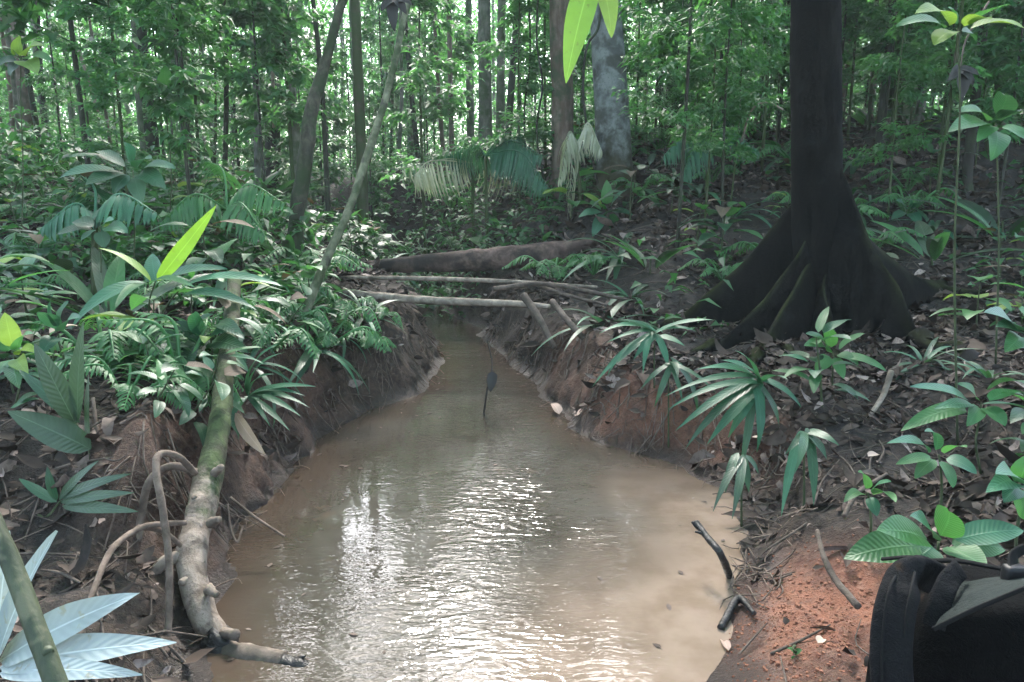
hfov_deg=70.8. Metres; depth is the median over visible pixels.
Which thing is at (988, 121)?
palm seedling
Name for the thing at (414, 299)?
fallen log
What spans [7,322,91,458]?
palm seedling
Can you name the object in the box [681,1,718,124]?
sapling
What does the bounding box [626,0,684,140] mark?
sapling
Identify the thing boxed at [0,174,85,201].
fern
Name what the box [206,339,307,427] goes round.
strap leaf plant
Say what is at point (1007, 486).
broadleaf plant
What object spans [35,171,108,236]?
broadleaf plant
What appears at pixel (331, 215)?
broadleaf plant
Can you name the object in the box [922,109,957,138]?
broadleaf plant
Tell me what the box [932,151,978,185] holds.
broadleaf plant
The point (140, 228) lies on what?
broadleaf plant
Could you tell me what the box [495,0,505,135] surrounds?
background tree
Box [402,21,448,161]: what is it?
sapling
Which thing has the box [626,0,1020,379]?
buttressed tree
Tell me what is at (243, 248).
broadleaf plant
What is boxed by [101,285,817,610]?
bank rootlets
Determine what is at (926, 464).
broadleaf plant
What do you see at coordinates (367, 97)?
sapling
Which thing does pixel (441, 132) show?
background tree
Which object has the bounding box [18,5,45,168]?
background tree
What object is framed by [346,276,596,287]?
fallen log
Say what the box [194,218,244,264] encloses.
broadleaf plant
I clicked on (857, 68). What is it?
sapling
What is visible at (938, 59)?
sapling
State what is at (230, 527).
liana
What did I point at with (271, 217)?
broadleaf plant
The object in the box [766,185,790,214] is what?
broadleaf plant
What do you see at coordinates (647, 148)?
broadleaf plant
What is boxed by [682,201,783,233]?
strap leaf plant
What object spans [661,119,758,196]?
forest palm
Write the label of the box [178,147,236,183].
broadleaf plant
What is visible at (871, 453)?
fallen leaf
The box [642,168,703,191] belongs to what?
strap leaf plant
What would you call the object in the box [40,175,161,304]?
forest palm
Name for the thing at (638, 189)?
broadleaf plant
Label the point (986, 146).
forest tree
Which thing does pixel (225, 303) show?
broadleaf plant
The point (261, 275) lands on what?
broadleaf plant
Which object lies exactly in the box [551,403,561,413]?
fallen leaf
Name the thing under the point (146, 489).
liana
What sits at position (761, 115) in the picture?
sapling
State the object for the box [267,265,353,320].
broadleaf plant
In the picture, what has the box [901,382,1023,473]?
broadleaf plant
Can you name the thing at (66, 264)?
palm seedling
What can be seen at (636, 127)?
fern
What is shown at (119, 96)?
background tree
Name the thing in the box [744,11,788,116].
sapling
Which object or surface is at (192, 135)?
forest tree
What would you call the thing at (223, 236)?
broadleaf plant
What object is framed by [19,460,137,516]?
palm seedling
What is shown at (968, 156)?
forest tree
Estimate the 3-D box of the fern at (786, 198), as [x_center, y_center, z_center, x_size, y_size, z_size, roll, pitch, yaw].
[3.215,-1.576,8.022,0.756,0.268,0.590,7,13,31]
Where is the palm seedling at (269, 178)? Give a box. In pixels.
[167,169,292,223]
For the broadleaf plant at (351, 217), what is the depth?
9.32 m
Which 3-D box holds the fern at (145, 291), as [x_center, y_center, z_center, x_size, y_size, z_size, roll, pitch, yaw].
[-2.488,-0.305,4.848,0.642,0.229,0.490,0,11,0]
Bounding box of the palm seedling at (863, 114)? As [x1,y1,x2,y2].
[842,102,908,124]
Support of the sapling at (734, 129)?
on the ground
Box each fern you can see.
[0,159,43,184]
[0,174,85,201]
[0,195,71,222]
[0,232,81,257]
[0,274,73,298]
[14,152,121,180]
[20,313,181,371]
[27,211,91,224]
[53,355,209,410]
[71,175,162,196]
[77,254,144,272]
[84,157,178,192]
[98,312,243,407]
[105,175,186,202]
[109,151,188,173]
[117,201,167,224]
[122,168,184,182]
[125,272,217,306]
[127,280,200,310]
[137,329,243,391]
[143,195,175,212]
[186,210,275,236]
[200,282,281,315]
[207,308,321,358]
[240,301,280,332]
[245,299,317,325]
[250,209,313,232]
[254,285,340,330]
[260,246,360,272]
[272,194,289,206]
[273,252,372,286]
[275,303,388,353]
[302,285,381,331]
[330,314,395,352]
[357,296,402,328]
[426,234,467,248]
[502,253,600,282]
[559,251,626,274]
[574,124,651,137]
[610,174,673,195]
[631,127,673,149]
[632,147,649,156]
[675,165,742,185]
[677,253,737,280]
[716,241,757,256]
[726,262,741,273]
[738,140,846,164]
[761,191,790,203]
[854,198,889,218]
[861,167,953,190]
[866,227,926,248]
[870,185,960,216]
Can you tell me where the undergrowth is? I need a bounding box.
[0,35,1023,376]
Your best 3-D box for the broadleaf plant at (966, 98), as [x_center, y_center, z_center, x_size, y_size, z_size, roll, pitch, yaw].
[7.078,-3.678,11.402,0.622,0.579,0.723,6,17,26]
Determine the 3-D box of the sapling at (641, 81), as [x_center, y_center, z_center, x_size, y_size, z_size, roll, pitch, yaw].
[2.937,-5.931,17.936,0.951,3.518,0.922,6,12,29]
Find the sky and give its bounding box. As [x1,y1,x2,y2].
[0,0,942,162]
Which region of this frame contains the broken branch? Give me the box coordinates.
[150,269,309,666]
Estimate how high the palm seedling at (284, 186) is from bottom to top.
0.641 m
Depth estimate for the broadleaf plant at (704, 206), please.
7.16 m
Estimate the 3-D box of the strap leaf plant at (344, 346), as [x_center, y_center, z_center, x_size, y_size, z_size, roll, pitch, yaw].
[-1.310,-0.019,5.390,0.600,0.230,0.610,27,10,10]
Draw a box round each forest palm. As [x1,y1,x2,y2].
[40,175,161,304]
[159,161,286,258]
[403,158,521,246]
[445,133,549,243]
[558,122,602,217]
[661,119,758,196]
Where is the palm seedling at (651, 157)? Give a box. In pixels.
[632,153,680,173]
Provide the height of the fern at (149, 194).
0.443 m
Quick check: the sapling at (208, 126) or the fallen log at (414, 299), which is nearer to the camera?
the fallen log at (414, 299)
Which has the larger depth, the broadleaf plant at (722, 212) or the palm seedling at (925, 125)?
the palm seedling at (925, 125)
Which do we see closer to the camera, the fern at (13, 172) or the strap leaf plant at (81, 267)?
the strap leaf plant at (81, 267)
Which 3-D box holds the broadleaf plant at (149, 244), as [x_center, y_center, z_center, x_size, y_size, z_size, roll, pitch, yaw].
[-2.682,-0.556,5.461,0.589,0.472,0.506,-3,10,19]
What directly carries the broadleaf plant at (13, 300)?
on the ground
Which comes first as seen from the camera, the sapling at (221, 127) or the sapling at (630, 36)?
the sapling at (630, 36)
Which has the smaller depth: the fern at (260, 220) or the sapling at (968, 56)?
the fern at (260, 220)
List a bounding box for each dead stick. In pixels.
[493,282,632,301]
[520,292,556,349]
[534,286,606,305]
[549,298,584,339]
[691,520,733,578]
[717,594,755,630]
[815,529,861,609]
[841,472,887,518]
[862,370,893,422]
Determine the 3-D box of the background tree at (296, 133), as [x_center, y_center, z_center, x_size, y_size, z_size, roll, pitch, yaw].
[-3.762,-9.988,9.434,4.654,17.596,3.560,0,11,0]
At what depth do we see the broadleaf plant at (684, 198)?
8.26 m
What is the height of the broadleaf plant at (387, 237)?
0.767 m
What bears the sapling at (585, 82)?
on the ground
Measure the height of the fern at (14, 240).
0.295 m
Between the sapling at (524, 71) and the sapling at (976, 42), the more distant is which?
the sapling at (524, 71)
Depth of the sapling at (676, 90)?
9.27 m
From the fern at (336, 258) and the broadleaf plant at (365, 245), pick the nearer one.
the fern at (336, 258)
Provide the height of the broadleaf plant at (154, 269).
0.902 m
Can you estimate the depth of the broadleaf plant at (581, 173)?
8.95 m
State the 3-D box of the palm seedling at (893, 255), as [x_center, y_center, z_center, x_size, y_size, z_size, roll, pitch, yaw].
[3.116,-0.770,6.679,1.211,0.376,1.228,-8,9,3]
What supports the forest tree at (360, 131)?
on the ground
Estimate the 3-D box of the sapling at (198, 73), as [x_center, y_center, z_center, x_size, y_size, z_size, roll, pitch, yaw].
[-5.899,-5.317,12.668,1.866,5.775,2.376,0,11,0]
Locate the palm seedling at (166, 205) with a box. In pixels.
[89,188,169,220]
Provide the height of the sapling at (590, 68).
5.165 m
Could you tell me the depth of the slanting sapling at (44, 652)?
1.58 m
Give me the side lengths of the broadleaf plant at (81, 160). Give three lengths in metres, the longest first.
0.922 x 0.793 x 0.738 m
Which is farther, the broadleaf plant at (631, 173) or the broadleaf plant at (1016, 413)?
the broadleaf plant at (631, 173)
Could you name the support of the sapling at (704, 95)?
on the ground
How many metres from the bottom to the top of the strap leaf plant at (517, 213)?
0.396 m
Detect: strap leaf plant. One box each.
[0,217,52,244]
[0,263,85,290]
[0,277,56,293]
[0,345,125,379]
[3,241,70,263]
[6,261,33,272]
[10,258,89,271]
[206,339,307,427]
[213,292,270,306]
[232,344,315,430]
[243,264,364,307]
[263,314,368,395]
[264,250,322,285]
[303,211,336,239]
[329,319,371,365]
[331,286,403,340]
[333,290,403,318]
[363,248,428,295]
[450,198,508,226]
[486,209,519,221]
[531,299,662,355]
[563,232,632,283]
[591,280,664,313]
[593,318,710,387]
[640,358,715,447]
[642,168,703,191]
[653,173,736,204]
[666,351,800,455]
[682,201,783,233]
[713,453,758,526]
[736,152,790,176]
[781,428,838,515]
[843,152,895,178]
[853,188,883,205]
[858,201,899,226]
[877,337,982,379]
[886,205,966,249]
[917,111,982,139]
[923,349,1023,378]
[940,216,1018,239]
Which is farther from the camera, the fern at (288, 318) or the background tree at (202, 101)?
the background tree at (202, 101)
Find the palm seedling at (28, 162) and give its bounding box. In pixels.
[2,152,54,183]
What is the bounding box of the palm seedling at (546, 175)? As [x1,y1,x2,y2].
[503,170,552,197]
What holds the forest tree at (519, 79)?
on the ground
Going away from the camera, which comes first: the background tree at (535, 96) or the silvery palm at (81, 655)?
the silvery palm at (81, 655)
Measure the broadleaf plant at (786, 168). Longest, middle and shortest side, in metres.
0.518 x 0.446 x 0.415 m
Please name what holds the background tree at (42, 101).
on the ground
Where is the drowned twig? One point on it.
(491, 379)
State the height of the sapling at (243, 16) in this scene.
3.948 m
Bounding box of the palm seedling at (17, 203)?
[3,200,46,223]
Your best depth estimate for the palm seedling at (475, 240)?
10.40 m
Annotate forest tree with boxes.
[10,9,37,163]
[137,26,159,158]
[184,50,196,177]
[264,32,280,213]
[350,0,369,257]
[465,0,474,153]
[478,0,491,152]
[517,8,521,132]
[547,0,574,187]
[585,3,636,199]
[664,3,688,138]
[842,5,850,120]
[873,12,919,125]
[875,0,895,152]
[961,0,988,190]
[983,0,1022,154]
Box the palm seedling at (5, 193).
[0,188,52,199]
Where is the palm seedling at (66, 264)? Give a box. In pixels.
[0,237,139,278]
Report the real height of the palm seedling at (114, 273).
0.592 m
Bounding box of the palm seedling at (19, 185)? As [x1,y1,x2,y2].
[0,170,62,194]
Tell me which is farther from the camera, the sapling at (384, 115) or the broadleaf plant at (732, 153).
the sapling at (384, 115)
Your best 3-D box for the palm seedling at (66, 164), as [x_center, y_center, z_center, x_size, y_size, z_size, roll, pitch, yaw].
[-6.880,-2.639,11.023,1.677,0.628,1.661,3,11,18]
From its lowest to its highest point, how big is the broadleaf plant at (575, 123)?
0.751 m
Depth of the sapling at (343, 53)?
15.25 m
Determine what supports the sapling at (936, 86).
on the ground
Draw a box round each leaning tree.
[285,0,347,260]
[298,0,411,327]
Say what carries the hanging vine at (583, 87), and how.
hanging from the forest tree at (612, 131)
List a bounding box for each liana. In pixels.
[77,520,186,633]
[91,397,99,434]
[136,462,197,540]
[137,524,182,547]
[152,450,197,636]
[226,504,243,542]
[229,496,284,536]
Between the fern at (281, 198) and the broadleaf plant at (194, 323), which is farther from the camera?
the fern at (281, 198)
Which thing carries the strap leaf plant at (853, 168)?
on the ground
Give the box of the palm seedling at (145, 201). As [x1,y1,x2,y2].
[38,185,186,231]
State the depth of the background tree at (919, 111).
10.57 m
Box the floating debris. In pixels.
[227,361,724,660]
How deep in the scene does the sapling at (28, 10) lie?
7.50 m
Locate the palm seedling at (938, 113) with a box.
[909,107,946,126]
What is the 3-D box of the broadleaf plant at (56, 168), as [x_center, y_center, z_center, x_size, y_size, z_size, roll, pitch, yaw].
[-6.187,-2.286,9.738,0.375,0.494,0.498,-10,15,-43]
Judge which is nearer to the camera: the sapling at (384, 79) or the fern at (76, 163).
the fern at (76, 163)
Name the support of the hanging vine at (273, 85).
hanging from the forest tree at (268, 146)
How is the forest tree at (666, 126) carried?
on the ground
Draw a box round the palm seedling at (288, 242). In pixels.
[230,233,353,264]
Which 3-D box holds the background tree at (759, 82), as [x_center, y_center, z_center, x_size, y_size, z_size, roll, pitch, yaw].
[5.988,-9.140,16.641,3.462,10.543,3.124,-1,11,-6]
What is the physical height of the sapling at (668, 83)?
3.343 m
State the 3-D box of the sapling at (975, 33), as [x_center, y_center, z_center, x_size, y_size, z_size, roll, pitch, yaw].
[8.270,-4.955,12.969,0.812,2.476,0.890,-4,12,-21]
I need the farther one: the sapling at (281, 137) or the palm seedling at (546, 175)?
the sapling at (281, 137)
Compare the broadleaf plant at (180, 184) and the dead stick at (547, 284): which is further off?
the broadleaf plant at (180, 184)
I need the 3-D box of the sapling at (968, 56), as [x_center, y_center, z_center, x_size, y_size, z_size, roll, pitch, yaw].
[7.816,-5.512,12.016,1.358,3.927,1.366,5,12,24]
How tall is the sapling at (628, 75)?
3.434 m
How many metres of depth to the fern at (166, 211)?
7.78 m
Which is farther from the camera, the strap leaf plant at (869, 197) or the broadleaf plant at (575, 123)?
the broadleaf plant at (575, 123)
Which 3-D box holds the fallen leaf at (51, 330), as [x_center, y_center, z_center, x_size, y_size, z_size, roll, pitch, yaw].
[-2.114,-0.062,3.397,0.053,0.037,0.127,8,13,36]
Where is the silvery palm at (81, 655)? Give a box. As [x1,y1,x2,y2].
[0,530,175,681]
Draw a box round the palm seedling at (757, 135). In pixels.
[739,129,781,140]
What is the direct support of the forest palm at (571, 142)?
on the ground
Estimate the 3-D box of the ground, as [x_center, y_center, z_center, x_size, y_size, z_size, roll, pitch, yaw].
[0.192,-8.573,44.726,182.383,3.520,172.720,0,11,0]
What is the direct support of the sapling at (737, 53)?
on the ground
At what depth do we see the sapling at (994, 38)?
8.27 m
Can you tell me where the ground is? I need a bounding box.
[0,120,1023,681]
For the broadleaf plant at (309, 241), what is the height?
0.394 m
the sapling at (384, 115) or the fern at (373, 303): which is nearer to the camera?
the fern at (373, 303)
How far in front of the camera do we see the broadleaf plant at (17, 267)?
3.93 m
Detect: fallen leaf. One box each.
[49,324,76,332]
[234,413,265,454]
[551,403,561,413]
[720,639,730,650]
[816,635,825,642]
[867,451,879,455]
[964,361,973,373]
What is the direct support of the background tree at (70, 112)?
on the ground
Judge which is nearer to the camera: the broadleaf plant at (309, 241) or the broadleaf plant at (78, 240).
the broadleaf plant at (78, 240)
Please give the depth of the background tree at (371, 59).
26.11 m
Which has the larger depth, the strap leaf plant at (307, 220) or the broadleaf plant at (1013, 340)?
the strap leaf plant at (307, 220)
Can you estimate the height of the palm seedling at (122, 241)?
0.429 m
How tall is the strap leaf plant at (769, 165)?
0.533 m
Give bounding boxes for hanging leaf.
[563,0,617,82]
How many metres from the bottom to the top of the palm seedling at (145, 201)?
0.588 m
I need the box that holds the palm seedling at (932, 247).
[865,220,1023,264]
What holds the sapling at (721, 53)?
on the ground
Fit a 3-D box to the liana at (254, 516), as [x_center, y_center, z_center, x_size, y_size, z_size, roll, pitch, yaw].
[-1.094,0.753,3.090,0.288,0.138,0.013,5,12,23]
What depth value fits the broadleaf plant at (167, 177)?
9.79 m
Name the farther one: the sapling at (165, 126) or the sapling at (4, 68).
the sapling at (165, 126)
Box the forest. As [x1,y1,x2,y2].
[0,0,1022,190]
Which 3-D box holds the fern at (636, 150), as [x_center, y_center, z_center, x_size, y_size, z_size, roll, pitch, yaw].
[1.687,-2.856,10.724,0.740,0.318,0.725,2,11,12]
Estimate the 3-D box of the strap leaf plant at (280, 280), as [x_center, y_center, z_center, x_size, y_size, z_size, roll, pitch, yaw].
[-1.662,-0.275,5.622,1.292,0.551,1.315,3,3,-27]
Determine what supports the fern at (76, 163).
on the ground
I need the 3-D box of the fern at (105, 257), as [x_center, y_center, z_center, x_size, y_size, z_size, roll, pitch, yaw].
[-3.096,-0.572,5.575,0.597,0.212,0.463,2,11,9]
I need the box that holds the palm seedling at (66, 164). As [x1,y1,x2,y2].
[1,144,102,178]
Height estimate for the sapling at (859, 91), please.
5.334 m
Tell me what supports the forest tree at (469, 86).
on the ground
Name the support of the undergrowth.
on the ground
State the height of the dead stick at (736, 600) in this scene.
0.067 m
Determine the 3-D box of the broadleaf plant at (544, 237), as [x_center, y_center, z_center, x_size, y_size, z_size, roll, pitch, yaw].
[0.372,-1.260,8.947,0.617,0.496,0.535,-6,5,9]
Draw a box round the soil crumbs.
[726,495,882,681]
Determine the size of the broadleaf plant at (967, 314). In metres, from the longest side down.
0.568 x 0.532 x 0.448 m
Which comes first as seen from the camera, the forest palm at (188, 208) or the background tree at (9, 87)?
the forest palm at (188, 208)
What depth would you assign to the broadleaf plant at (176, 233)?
6.55 m
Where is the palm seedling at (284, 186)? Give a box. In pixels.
[256,178,329,212]
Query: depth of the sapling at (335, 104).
13.42 m
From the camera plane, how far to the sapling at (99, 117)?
14.93 m
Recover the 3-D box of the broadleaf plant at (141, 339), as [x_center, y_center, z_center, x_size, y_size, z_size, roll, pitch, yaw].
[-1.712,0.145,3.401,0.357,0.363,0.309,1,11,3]
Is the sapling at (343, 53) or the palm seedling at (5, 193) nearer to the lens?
the palm seedling at (5, 193)
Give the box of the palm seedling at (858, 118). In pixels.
[846,113,907,127]
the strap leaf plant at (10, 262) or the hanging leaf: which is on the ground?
the strap leaf plant at (10, 262)
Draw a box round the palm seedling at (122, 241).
[7,222,195,255]
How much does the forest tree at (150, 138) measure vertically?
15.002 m
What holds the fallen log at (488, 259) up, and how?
on the ground
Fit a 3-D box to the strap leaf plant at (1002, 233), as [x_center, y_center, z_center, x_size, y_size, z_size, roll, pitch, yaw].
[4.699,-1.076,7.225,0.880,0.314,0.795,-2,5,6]
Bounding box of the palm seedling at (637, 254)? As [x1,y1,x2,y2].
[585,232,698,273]
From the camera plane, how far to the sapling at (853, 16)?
9.55 m
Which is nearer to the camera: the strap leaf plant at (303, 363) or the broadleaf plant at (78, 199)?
the strap leaf plant at (303, 363)
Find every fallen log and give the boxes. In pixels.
[341,289,549,308]
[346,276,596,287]
[368,237,595,272]
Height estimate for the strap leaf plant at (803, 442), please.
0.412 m
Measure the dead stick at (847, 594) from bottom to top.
0.087 m
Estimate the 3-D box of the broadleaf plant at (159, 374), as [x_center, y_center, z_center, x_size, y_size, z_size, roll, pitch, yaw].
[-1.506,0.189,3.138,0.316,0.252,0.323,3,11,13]
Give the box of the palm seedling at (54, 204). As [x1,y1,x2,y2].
[19,197,150,222]
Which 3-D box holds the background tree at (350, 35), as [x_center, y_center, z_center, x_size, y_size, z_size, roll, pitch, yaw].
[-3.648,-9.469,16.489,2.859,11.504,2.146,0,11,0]
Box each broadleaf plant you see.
[0,35,51,257]
[0,128,53,153]
[0,136,35,172]
[0,173,48,203]
[0,191,35,231]
[0,227,80,277]
[0,247,42,306]
[0,254,53,325]
[0,257,76,337]
[0,270,69,332]
[0,299,40,352]
[0,313,33,403]
[0,328,61,392]
[1,133,39,159]
[10,344,103,407]
[21,140,86,188]
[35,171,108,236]
[37,293,80,372]
[40,153,65,181]
[42,165,110,223]
[43,141,109,180]
[51,194,103,231]
[57,142,174,279]
[57,216,127,305]
[70,239,88,266]
[72,206,281,328]
[82,288,216,369]
[101,331,180,382]
[103,203,165,249]
[115,311,247,374]
[125,236,185,277]
[125,236,195,280]
[125,359,215,417]
[135,167,204,202]
[137,301,164,327]
[142,66,216,236]
[146,214,217,257]
[151,219,254,286]
[153,176,181,191]
[156,363,245,444]
[161,248,213,274]
[166,271,218,314]
[172,166,202,176]
[172,179,237,233]
[172,297,263,375]
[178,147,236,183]
[178,346,263,412]
[179,155,212,185]
[183,314,241,374]
[193,179,258,212]
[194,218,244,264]
[196,144,231,190]
[200,270,270,327]
[201,223,275,271]
[203,290,286,345]
[204,212,240,264]
[207,170,265,218]
[213,184,284,237]
[245,264,291,303]
[252,307,287,357]
[259,283,323,337]
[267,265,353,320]
[273,195,322,229]
[303,232,319,251]
[307,205,359,238]
[308,213,343,236]
[327,209,376,250]
[338,219,378,253]
[352,225,408,258]
[495,168,525,192]
[516,219,562,243]
[537,170,607,217]
[547,112,594,143]
[578,180,632,236]
[591,169,666,220]
[603,164,658,206]
[631,129,665,159]
[650,179,698,212]
[670,199,725,251]
[680,201,762,256]
[712,125,757,168]
[762,155,790,181]
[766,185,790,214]
[773,307,870,407]
[788,644,801,658]
[804,329,885,385]
[844,470,896,532]
[844,505,1023,562]
[888,428,976,504]
[891,194,923,224]
[894,142,964,200]
[896,2,1023,444]
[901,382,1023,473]
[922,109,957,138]
[929,275,1023,323]
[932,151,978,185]
[937,92,970,118]
[948,91,1023,363]
[974,228,1023,280]
[983,392,1023,459]
[984,265,1023,316]
[984,306,1023,351]
[985,456,1023,562]
[986,291,1023,325]
[986,347,1023,423]
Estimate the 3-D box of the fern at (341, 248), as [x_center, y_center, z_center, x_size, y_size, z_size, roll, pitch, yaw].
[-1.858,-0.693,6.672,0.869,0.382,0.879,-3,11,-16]
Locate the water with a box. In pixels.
[206,292,747,681]
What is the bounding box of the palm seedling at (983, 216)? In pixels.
[908,196,1023,244]
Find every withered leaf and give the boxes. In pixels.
[381,0,412,31]
[947,1,989,100]
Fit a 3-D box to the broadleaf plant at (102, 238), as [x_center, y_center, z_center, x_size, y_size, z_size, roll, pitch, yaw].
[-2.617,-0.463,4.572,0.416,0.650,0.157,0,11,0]
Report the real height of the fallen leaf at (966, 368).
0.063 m
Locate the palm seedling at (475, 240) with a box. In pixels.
[466,231,514,247]
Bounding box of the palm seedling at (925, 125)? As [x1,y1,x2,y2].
[853,119,953,143]
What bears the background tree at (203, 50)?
on the ground
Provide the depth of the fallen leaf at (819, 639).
2.29 m
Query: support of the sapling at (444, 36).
on the ground
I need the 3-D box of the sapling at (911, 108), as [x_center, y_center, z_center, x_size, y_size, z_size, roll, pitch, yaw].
[5.700,-4.666,10.043,1.436,3.694,1.030,0,11,0]
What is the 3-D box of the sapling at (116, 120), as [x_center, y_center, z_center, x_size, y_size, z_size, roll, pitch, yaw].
[-5.002,-3.810,10.067,1.581,3.712,1.482,0,11,0]
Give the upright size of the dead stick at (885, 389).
0.280 m
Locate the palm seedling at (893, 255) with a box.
[875,229,912,258]
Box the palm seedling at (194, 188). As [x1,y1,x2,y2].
[161,167,244,203]
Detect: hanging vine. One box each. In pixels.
[77,50,99,111]
[271,45,275,127]
[523,9,530,149]
[536,0,545,185]
[582,6,601,184]
[740,101,783,141]
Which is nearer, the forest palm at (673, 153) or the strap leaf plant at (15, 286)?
the strap leaf plant at (15, 286)
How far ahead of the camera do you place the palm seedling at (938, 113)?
10.37 m
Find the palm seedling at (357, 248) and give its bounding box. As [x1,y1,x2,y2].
[326,234,396,258]
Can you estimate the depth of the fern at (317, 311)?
4.98 m
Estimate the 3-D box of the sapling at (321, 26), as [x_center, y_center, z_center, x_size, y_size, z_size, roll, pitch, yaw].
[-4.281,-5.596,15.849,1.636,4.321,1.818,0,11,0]
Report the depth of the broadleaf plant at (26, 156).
8.94 m
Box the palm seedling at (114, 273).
[0,247,211,360]
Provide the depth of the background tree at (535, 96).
16.54 m
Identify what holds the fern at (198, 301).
on the ground
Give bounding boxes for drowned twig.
[483,336,496,413]
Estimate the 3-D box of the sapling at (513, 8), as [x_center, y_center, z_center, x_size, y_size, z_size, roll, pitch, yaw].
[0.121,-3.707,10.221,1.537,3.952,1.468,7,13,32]
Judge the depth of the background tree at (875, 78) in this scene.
12.16 m
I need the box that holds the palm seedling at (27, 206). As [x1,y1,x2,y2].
[0,204,62,215]
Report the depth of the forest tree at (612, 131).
9.04 m
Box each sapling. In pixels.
[0,0,180,210]
[0,4,51,122]
[0,38,39,128]
[0,41,25,71]
[0,64,40,158]
[0,73,12,95]
[0,512,68,681]
[2,41,69,137]
[7,0,87,167]
[34,30,106,160]
[34,91,67,150]
[43,4,125,162]
[46,0,192,231]
[60,5,137,151]
[66,72,130,173]
[67,2,137,150]
[94,2,220,176]
[102,0,262,180]
[107,4,229,121]
[108,0,235,222]
[133,33,211,179]
[145,0,236,165]
[159,121,183,172]
[188,24,228,160]
[191,5,270,185]
[199,104,228,149]
[204,0,327,198]
[209,24,264,176]
[209,83,231,145]
[212,0,332,187]
[222,38,287,180]
[222,63,264,160]
[259,32,344,195]
[267,110,316,226]
[275,34,354,238]
[280,136,290,212]
[293,0,351,178]
[328,31,365,178]
[339,0,417,169]
[341,60,403,220]
[346,116,391,247]
[348,0,389,168]
[365,21,415,170]
[368,56,394,159]
[373,12,428,165]
[378,0,484,283]
[389,0,478,150]
[394,8,448,159]
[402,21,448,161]
[416,0,496,109]
[455,0,581,214]
[484,0,589,166]
[492,0,549,42]
[495,0,533,128]
[507,0,590,106]
[511,16,634,144]
[572,20,626,125]
[575,17,630,72]
[575,31,593,129]
[575,36,594,129]
[590,5,637,104]
[611,0,780,248]
[621,0,686,147]
[625,25,647,132]
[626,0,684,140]
[627,0,665,127]
[627,16,653,128]
[630,71,654,129]
[631,0,719,128]
[640,27,658,137]
[648,0,722,127]
[649,0,704,124]
[650,0,711,97]
[654,0,772,118]
[663,0,789,110]
[664,0,789,243]
[666,0,713,173]
[666,0,759,222]
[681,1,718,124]
[691,0,785,176]
[692,0,790,171]
[696,56,723,125]
[698,0,782,201]
[703,0,768,84]
[705,52,719,125]
[714,47,754,126]
[718,12,788,127]
[742,0,789,125]
[742,55,783,125]
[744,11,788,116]
[753,0,790,153]
[755,0,853,142]
[758,17,852,125]
[760,0,868,128]
[787,0,898,83]
[842,0,887,140]
[842,0,948,164]
[842,1,876,120]
[843,0,956,221]
[844,0,960,129]
[847,11,884,109]
[847,14,862,94]
[847,20,878,116]
[851,0,887,113]
[854,28,882,114]
[855,0,977,153]
[860,3,970,135]
[878,0,929,121]
[881,0,1023,212]
[906,0,999,179]
[923,0,992,137]
[930,66,956,116]
[945,3,978,97]
[946,2,966,106]
[950,0,1023,215]
[953,0,1023,166]
[953,5,992,102]
[958,8,1000,104]
[959,18,1023,67]
[969,27,1021,50]
[982,9,1023,166]
[990,10,1023,192]
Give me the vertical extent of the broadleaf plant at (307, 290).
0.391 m
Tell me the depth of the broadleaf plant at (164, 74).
6.79 m
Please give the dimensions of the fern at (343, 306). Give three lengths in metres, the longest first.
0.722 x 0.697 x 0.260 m
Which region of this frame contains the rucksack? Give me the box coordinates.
[865,544,1023,681]
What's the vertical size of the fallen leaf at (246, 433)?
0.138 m
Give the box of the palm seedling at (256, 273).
[215,272,323,294]
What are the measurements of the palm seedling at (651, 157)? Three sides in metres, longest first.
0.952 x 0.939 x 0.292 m
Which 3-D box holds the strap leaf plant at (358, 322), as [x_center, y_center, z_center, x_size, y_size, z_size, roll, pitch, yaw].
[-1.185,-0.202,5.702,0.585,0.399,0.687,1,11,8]
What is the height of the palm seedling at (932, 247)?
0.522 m
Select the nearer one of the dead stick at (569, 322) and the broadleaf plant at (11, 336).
the broadleaf plant at (11, 336)
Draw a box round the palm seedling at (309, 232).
[269,214,357,255]
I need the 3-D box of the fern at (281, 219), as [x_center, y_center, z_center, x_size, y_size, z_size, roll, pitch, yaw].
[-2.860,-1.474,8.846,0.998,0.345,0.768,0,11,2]
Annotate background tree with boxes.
[0,17,15,157]
[0,110,7,155]
[1,4,20,133]
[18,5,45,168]
[34,0,51,169]
[55,3,80,152]
[85,0,111,144]
[112,28,125,151]
[130,5,149,193]
[163,32,174,152]
[198,13,208,175]
[202,44,216,163]
[213,15,216,163]
[221,0,228,194]
[230,45,235,175]
[249,24,261,186]
[280,0,309,226]
[311,0,332,237]
[349,0,355,175]
[369,12,374,157]
[389,27,393,171]
[397,9,403,165]
[404,19,420,161]
[433,6,446,217]
[447,0,454,153]
[491,0,495,130]
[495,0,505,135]
[505,15,517,135]
[531,19,538,145]
[659,0,664,139]
[687,2,701,158]
[759,0,763,126]
[872,7,885,116]
[913,23,928,126]
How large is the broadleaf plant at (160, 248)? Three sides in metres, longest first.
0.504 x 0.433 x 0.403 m
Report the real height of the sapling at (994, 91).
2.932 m
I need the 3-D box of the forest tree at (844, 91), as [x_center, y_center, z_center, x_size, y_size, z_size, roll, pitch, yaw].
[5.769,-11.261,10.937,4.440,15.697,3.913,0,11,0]
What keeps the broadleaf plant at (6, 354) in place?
on the ground
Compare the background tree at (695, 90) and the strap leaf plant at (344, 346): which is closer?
the strap leaf plant at (344, 346)
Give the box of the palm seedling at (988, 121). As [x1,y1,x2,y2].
[946,111,1023,127]
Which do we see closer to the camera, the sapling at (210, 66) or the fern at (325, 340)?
the fern at (325, 340)
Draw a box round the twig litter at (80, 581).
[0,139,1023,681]
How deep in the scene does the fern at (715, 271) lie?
6.67 m

